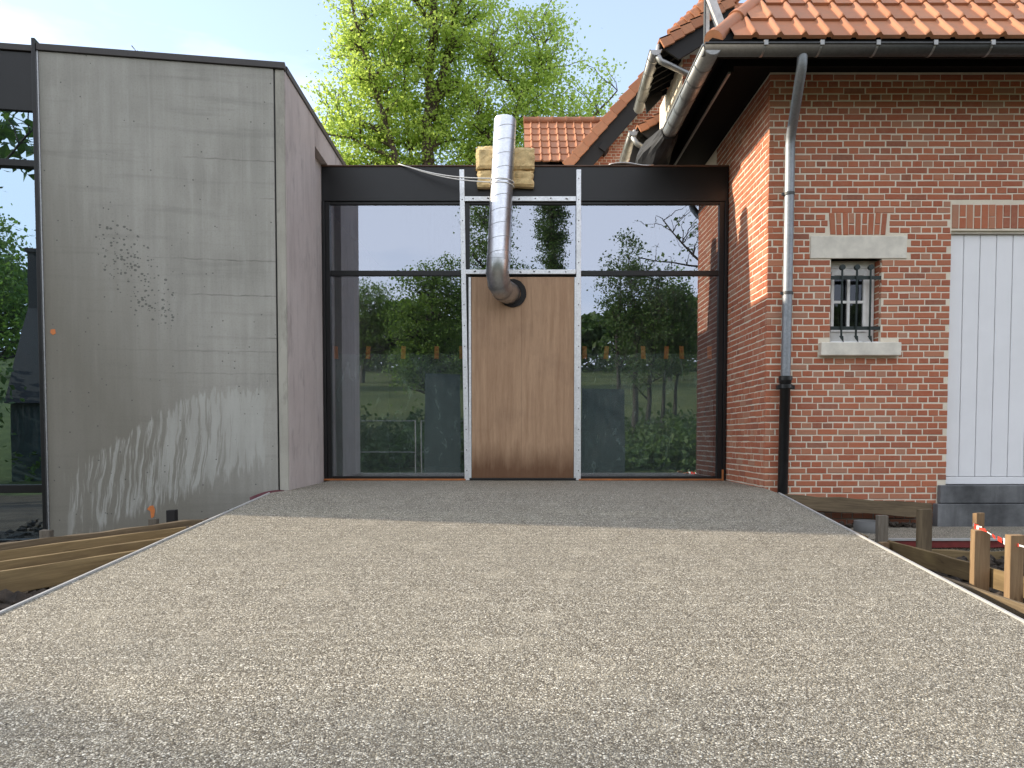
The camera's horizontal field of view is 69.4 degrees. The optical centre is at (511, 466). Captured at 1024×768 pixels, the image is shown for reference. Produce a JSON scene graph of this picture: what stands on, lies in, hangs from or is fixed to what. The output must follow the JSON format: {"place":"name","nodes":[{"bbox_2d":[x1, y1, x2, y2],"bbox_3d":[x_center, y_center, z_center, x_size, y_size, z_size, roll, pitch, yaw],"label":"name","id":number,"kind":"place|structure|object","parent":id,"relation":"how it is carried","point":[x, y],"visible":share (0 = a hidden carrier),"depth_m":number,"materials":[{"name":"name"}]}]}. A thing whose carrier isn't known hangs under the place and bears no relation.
{"place":"outdoors","nodes":[
{"label":"outdoors","id":0,"kind":"place"},
{"bbox_2d":[0,0,746,164],"label":"sky","id":1,"kind":"structure","parent":0,"point":[266,30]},
{"bbox_2d":[847,526,1023,551],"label":"path","id":2,"kind":"structure","parent":0,"point":[941,532],"depth_m":6.93,"materials":[{"name":"grey gravel"}]},
{"bbox_2d":[853,519,874,533],"bbox_3d":[3.360,0.560,6.977,0.250,0.105,0.250,0,2,0],"label":"pipe collar","id":3,"kind":"object","parent":2,"relation":"on","point":[863,526],"visible":0.66,"depth_m":6.89,"materials":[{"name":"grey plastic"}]},
{"bbox_2d":[839,521,915,527],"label":"soil","id":4,"kind":"structure","parent":2,"relation":"on","point":[895,524],"depth_m":7.31,"materials":[{"name":"black soil"}]},
{"bbox_2d":[784,494,931,516],"bbox_3d":[3.430,0.387,7.351,1.467,0.160,0.054,4,2,0],"label":"timber board","id":5,"kind":"object","parent":4,"relation":"on","point":[852,505],"visible":0.67,"depth_m":7.33,"materials":[{"name":"brown wood"}]},
{"bbox_2d":[888,538,1002,540],"bbox_3d":[4.950,0.635,6.477,3.300,0.018,0.036,0,2,0],"label":"path edging","id":6,"kind":"object","parent":2,"relation":"on","point":[936,539],"visible":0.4,"depth_m":6.46,"materials":[{"name":"metal"}]},
{"bbox_2d":[895,541,1004,547],"bbox_3d":[4.981,0.669,6.484,3.244,0.082,0.025,0,2,0],"label":"timber board","id":7,"kind":"object","parent":2,"relation":"on","point":[958,544],"visible":0.47,"depth_m":6.47,"materials":[{"name":"red wood"}]},
{"bbox_2d":[926,554,1023,602],"bbox_3d":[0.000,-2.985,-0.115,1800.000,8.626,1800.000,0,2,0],"label":"ground","id":8,"kind":"structure","parent":0,"point":[968,582],"depth_m":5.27,"materials":[{"name":"soil"}]},
{"bbox_2d":[0,588,46,610],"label":"soil","id":9,"kind":"structure","parent":8,"relation":"on","point":[8,598],"depth_m":3.93,"materials":[{"name":"brown soil"}]},
{"bbox_2d":[6,540,54,593],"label":"soil","id":10,"kind":"structure","parent":8,"relation":"on","point":[47,588],"depth_m":4.55,"materials":[{"name":"brown soil"}]},
{"bbox_2d":[0,550,136,592],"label":"timber board","id":11,"kind":"object","parent":10,"relation":"on","point":[25,579],"visible":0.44,"depth_m":4.28,"materials":[{"name":"brown wood"}]},
{"bbox_2d":[0,537,165,570],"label":"timber board","id":12,"kind":"object","parent":10,"relation":"on","point":[61,556],"visible":0.37,"depth_m":4.63,"materials":[{"name":"brown wood"}]},
{"bbox_2d":[0,526,190,560],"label":"timber board","id":13,"kind":"object","parent":10,"relation":"on","point":[45,549],"visible":0.34,"depth_m":4.88,"materials":[{"name":"brown wood"}]},
{"bbox_2d":[39,529,53,537],"bbox_3d":[-4.080,0.801,6.486,0.092,0.506,0.060,0,2,0],"label":"timber stake","id":14,"kind":"object","parent":8,"relation":"on","point":[44,533],"visible":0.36,"depth_m":6.45,"materials":[{"name":"grey wood"}]},
{"bbox_2d":[0,519,202,550],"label":"timber board","id":15,"kind":"object","parent":8,"relation":"on","point":[75,537],"visible":0.35,"depth_m":5.13,"materials":[{"name":"brown wood"}]},
{"bbox_2d":[148,518,158,525],"bbox_3d":[-3.080,0.748,6.364,0.072,0.615,0.051,0,2,0],"label":"timber stake","id":16,"kind":"object","parent":8,"relation":"on","point":[152,521],"visible":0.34,"depth_m":6.33,"materials":[{"name":"grey wood"}]},
{"bbox_2d":[166,509,177,521],"bbox_3d":[-2.930,0.712,6.381,0.077,0.690,0.063,0,2,0],"label":"timber stake","id":17,"kind":"object","parent":8,"relation":"on","point":[171,515],"visible":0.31,"depth_m":6.34,"materials":[{"name":"black wood"}]},
{"bbox_2d":[0,38,388,542],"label":"concrete building","id":18,"kind":"structure","parent":8,"relation":"on","point":[161,319],"depth_m":6.92,"materials":[{"name":"grey concrete"}]},
{"bbox_2d":[300,0,626,164],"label":"linden tree","id":19,"kind":"object","parent":8,"relation":"on","point":[398,43],"visible":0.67,"depth_m":23.32,"materials":[{"name":"green plant"}]},
{"bbox_2d":[0,480,1023,767],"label":"ramp","id":20,"kind":"structure","parent":8,"relation":"on","point":[526,624],"depth_m":3.05,"materials":[{"name":"grey gravel"}]},
{"bbox_2d":[0,492,269,613],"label":"edging strip","id":21,"kind":"object","parent":20,"relation":"attached to","point":[78,577],"visible":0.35,"depth_m":4.33,"materials":[{"name":"metal"}]},
{"bbox_2d":[250,490,283,499],"bbox_3d":[-2.264,0.301,6.858,0.015,0.156,0.578,1,2,13],"label":"membrane strip","id":22,"kind":"object","parent":20,"relation":"on","point":[256,496],"visible":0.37,"depth_m":6.76,"materials":[{"name":"plastic"}]},
{"bbox_2d":[321,165,728,480],"bbox_3d":[0.152,-1.756,11.076,4.788,3.758,4.730,0,2,0],"label":"glazed link","id":23,"kind":"object","parent":20,"relation":"on","point":[624,263],"visible":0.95,"depth_m":9.45,"materials":[{"name":"black metal"}]},
{"bbox_2d":[333,346,462,358],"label":"stickers","id":24,"kind":"object","parent":23,"relation":"attached to","point":[403,351],"visible":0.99,"depth_m":8.82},
{"bbox_2d":[398,164,514,183],"bbox_3d":[-0.714,-3.398,8.578,1.504,0.309,0.226,1,2,18],"label":"tie band","id":25,"kind":"object","parent":23,"relation":"attached to","point":[458,176],"visible":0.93,"depth_m":8.48,"materials":[{"name":"white fabric"}]},
{"bbox_2d":[408,167,513,187],"bbox_3d":[-0.711,-3.376,8.576,1.495,0.354,0.225,1,2,19],"label":"tie band","id":26,"kind":"object","parent":23,"relation":"attached to","point":[465,180],"visible":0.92,"depth_m":8.46,"materials":[{"name":"white fabric"}]},
{"bbox_2d":[485,114,525,306],"bbox_3d":[-0.103,-2.949,8.498,0.316,2.137,0.609,1,2,27],"label":"ventilation duct","id":27,"kind":"object","parent":23,"relation":"attached to","point":[504,288],"visible":0.99,"depth_m":8.35,"materials":[{"name":"metal"}]},
{"bbox_2d":[476,146,534,188],"bbox_3d":[-0.078,-3.503,8.627,0.689,0.482,0.150,0,2,0],"label":"foam pad","id":28,"kind":"object","parent":23,"relation":"on","point":[524,162],"visible":0.44,"depth_m":8.58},
{"bbox_2d":[609,162,653,165],"bbox_3d":[1.400,-3.565,8.800,0.520,0.057,0.300,0,2,0],"label":"flashing sheet","id":29,"kind":"object","parent":23,"relation":"on","point":[623,163],"visible":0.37,"depth_m":8.66,"materials":[{"name":"metal"}]},
{"bbox_2d":[582,346,711,358],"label":"stickers","id":30,"kind":"object","parent":23,"relation":"attached to","point":[643,355],"visible":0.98,"depth_m":8.82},
{"bbox_2d":[186,496,964,588],"bbox_3d":[0.021,0.551,4.867,5.021,0.443,3.712,0,2,0],"label":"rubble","id":31,"kind":"object","parent":20,"relation":"on","point":[822,513],"visible":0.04,"depth_m":5.64,"materials":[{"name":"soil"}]},
{"bbox_2d":[778,492,1023,622],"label":"edging strip","id":32,"kind":"object","parent":20,"relation":"attached to","point":[945,580],"visible":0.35,"depth_m":4.20,"materials":[{"name":"metal"}]},
{"bbox_2d":[523,116,601,164],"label":"tiled outhouse","id":33,"kind":"structure","parent":8,"relation":"on","point":[551,140],"depth_m":18.65,"materials":[{"name":"tile"}]},
{"bbox_2d":[562,0,734,164],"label":"brick wing","id":34,"kind":"structure","parent":8,"relation":"on","point":[630,123],"depth_m":13.26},
{"bbox_2d":[667,0,742,34],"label":"tiled back roof","id":35,"kind":"structure","parent":34,"relation":"on","point":[697,9],"depth_m":13.60,"materials":[{"name":"ceramic"}]},
{"bbox_2d":[662,0,1023,526],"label":"brick house","id":36,"kind":"structure","parent":8,"relation":"on","point":[870,153],"depth_m":7.40,"materials":[{"name":"brick"}]},
{"bbox_2d":[635,127,677,164],"bbox_3d":[1.734,-3.799,8.896,0.412,0.363,1.030,0,2,0],"label":"gutter wrap","id":37,"kind":"object","parent":36,"relation":"attached to","point":[657,147],"visible":0.68,"depth_m":8.71,"materials":[{"name":"black rubber"}]},
{"bbox_2d":[830,262,874,341],"bbox_3d":[3.450,-1.665,7.499,0.500,0.833,0.186,0,2,0],"label":"window","id":38,"kind":"structure","parent":36,"relation":"in","point":[849,286],"depth_m":7.54,"materials":[{"name":"grey paint"}]},
{"bbox_2d":[946,235,1023,483],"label":"garage door","id":39,"kind":"structure","parent":36,"relation":"in","point":[985,441],"depth_m":7.49,"materials":[{"name":"white wood"}]},
{"bbox_2d":[875,515,887,542],"bbox_3d":[3.100,0.684,6.199,0.087,0.562,0.053,0,2,0],"label":"timber stake","id":40,"kind":"object","parent":8,"relation":"on","point":[881,528],"visible":0.45,"depth_m":6.17,"materials":[{"name":"grey wood"}]},
{"bbox_2d":[878,542,888,547],"bbox_3d":[3.070,0.793,6.113,0.077,0.348,0.054,0,2,0],"label":"timber stake","id":41,"kind":"object","parent":8,"relation":"on","point":[885,544],"visible":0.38,"depth_m":6.08,"materials":[{"name":"brown wood"}]},
{"bbox_2d":[916,509,931,550],"bbox_3d":[3.370,0.657,6.049,0.120,0.629,0.032,0,2,0],"label":"timber stake","id":42,"kind":"object","parent":8,"relation":"on","point":[923,528],"visible":0.57,"depth_m":6.03,"materials":[{"name":"brown wood"}]},
{"bbox_2d":[887,540,1023,597],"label":"timber board","id":43,"kind":"object","parent":8,"relation":"on","point":[941,563],"visible":0.56,"depth_m":5.38,"materials":[{"name":"brown wood"}]},
{"bbox_2d":[932,549,1004,560],"bbox_3d":[5.025,0.785,6.396,3.157,0.143,0.054,0,2,0],"label":"timber board","id":44,"kind":"object","parent":8,"relation":"on","point":[953,553],"visible":0.15,"depth_m":6.37,"materials":[{"name":"brown wood"}]},
{"bbox_2d":[972,513,984,528],"bbox_3d":[3.205,0.710,5.090,0.057,0.795,0.047,0,2,0],"label":"timber stake","id":45,"kind":"object","parent":8,"relation":"on","point":[978,518],"visible":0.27,"depth_m":5.05,"materials":[{"name":"beige wood"}]},
{"bbox_2d":[969,529,989,591],"bbox_3d":[3.075,0.763,4.862,0.102,0.708,0.056,0,2,3],"label":"timber stake","id":46,"kind":"object","parent":8,"relation":"on","point":[979,575],"visible":0.46,"depth_m":4.83,"materials":[{"name":"brown wood"}]},
{"bbox_2d":[973,523,1023,546],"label":"barrier tape","id":47,"kind":"object","parent":46,"relation":"attached to","point":[976,526],"visible":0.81,"depth_m":4.71,"materials":[{"name":"plastic"}]},
{"bbox_2d":[939,575,1023,618],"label":"timber board","id":48,"kind":"object","parent":8,"relation":"on","point":[1014,607],"visible":0.18,"depth_m":4.09,"materials":[{"name":"brown wood"}]},
{"bbox_2d":[1004,534,1023,602],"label":"timber stake","id":49,"kind":"object","parent":8,"relation":"on","point":[1013,569],"visible":0.48,"depth_m":4.42,"materials":[{"name":"brown wood"}]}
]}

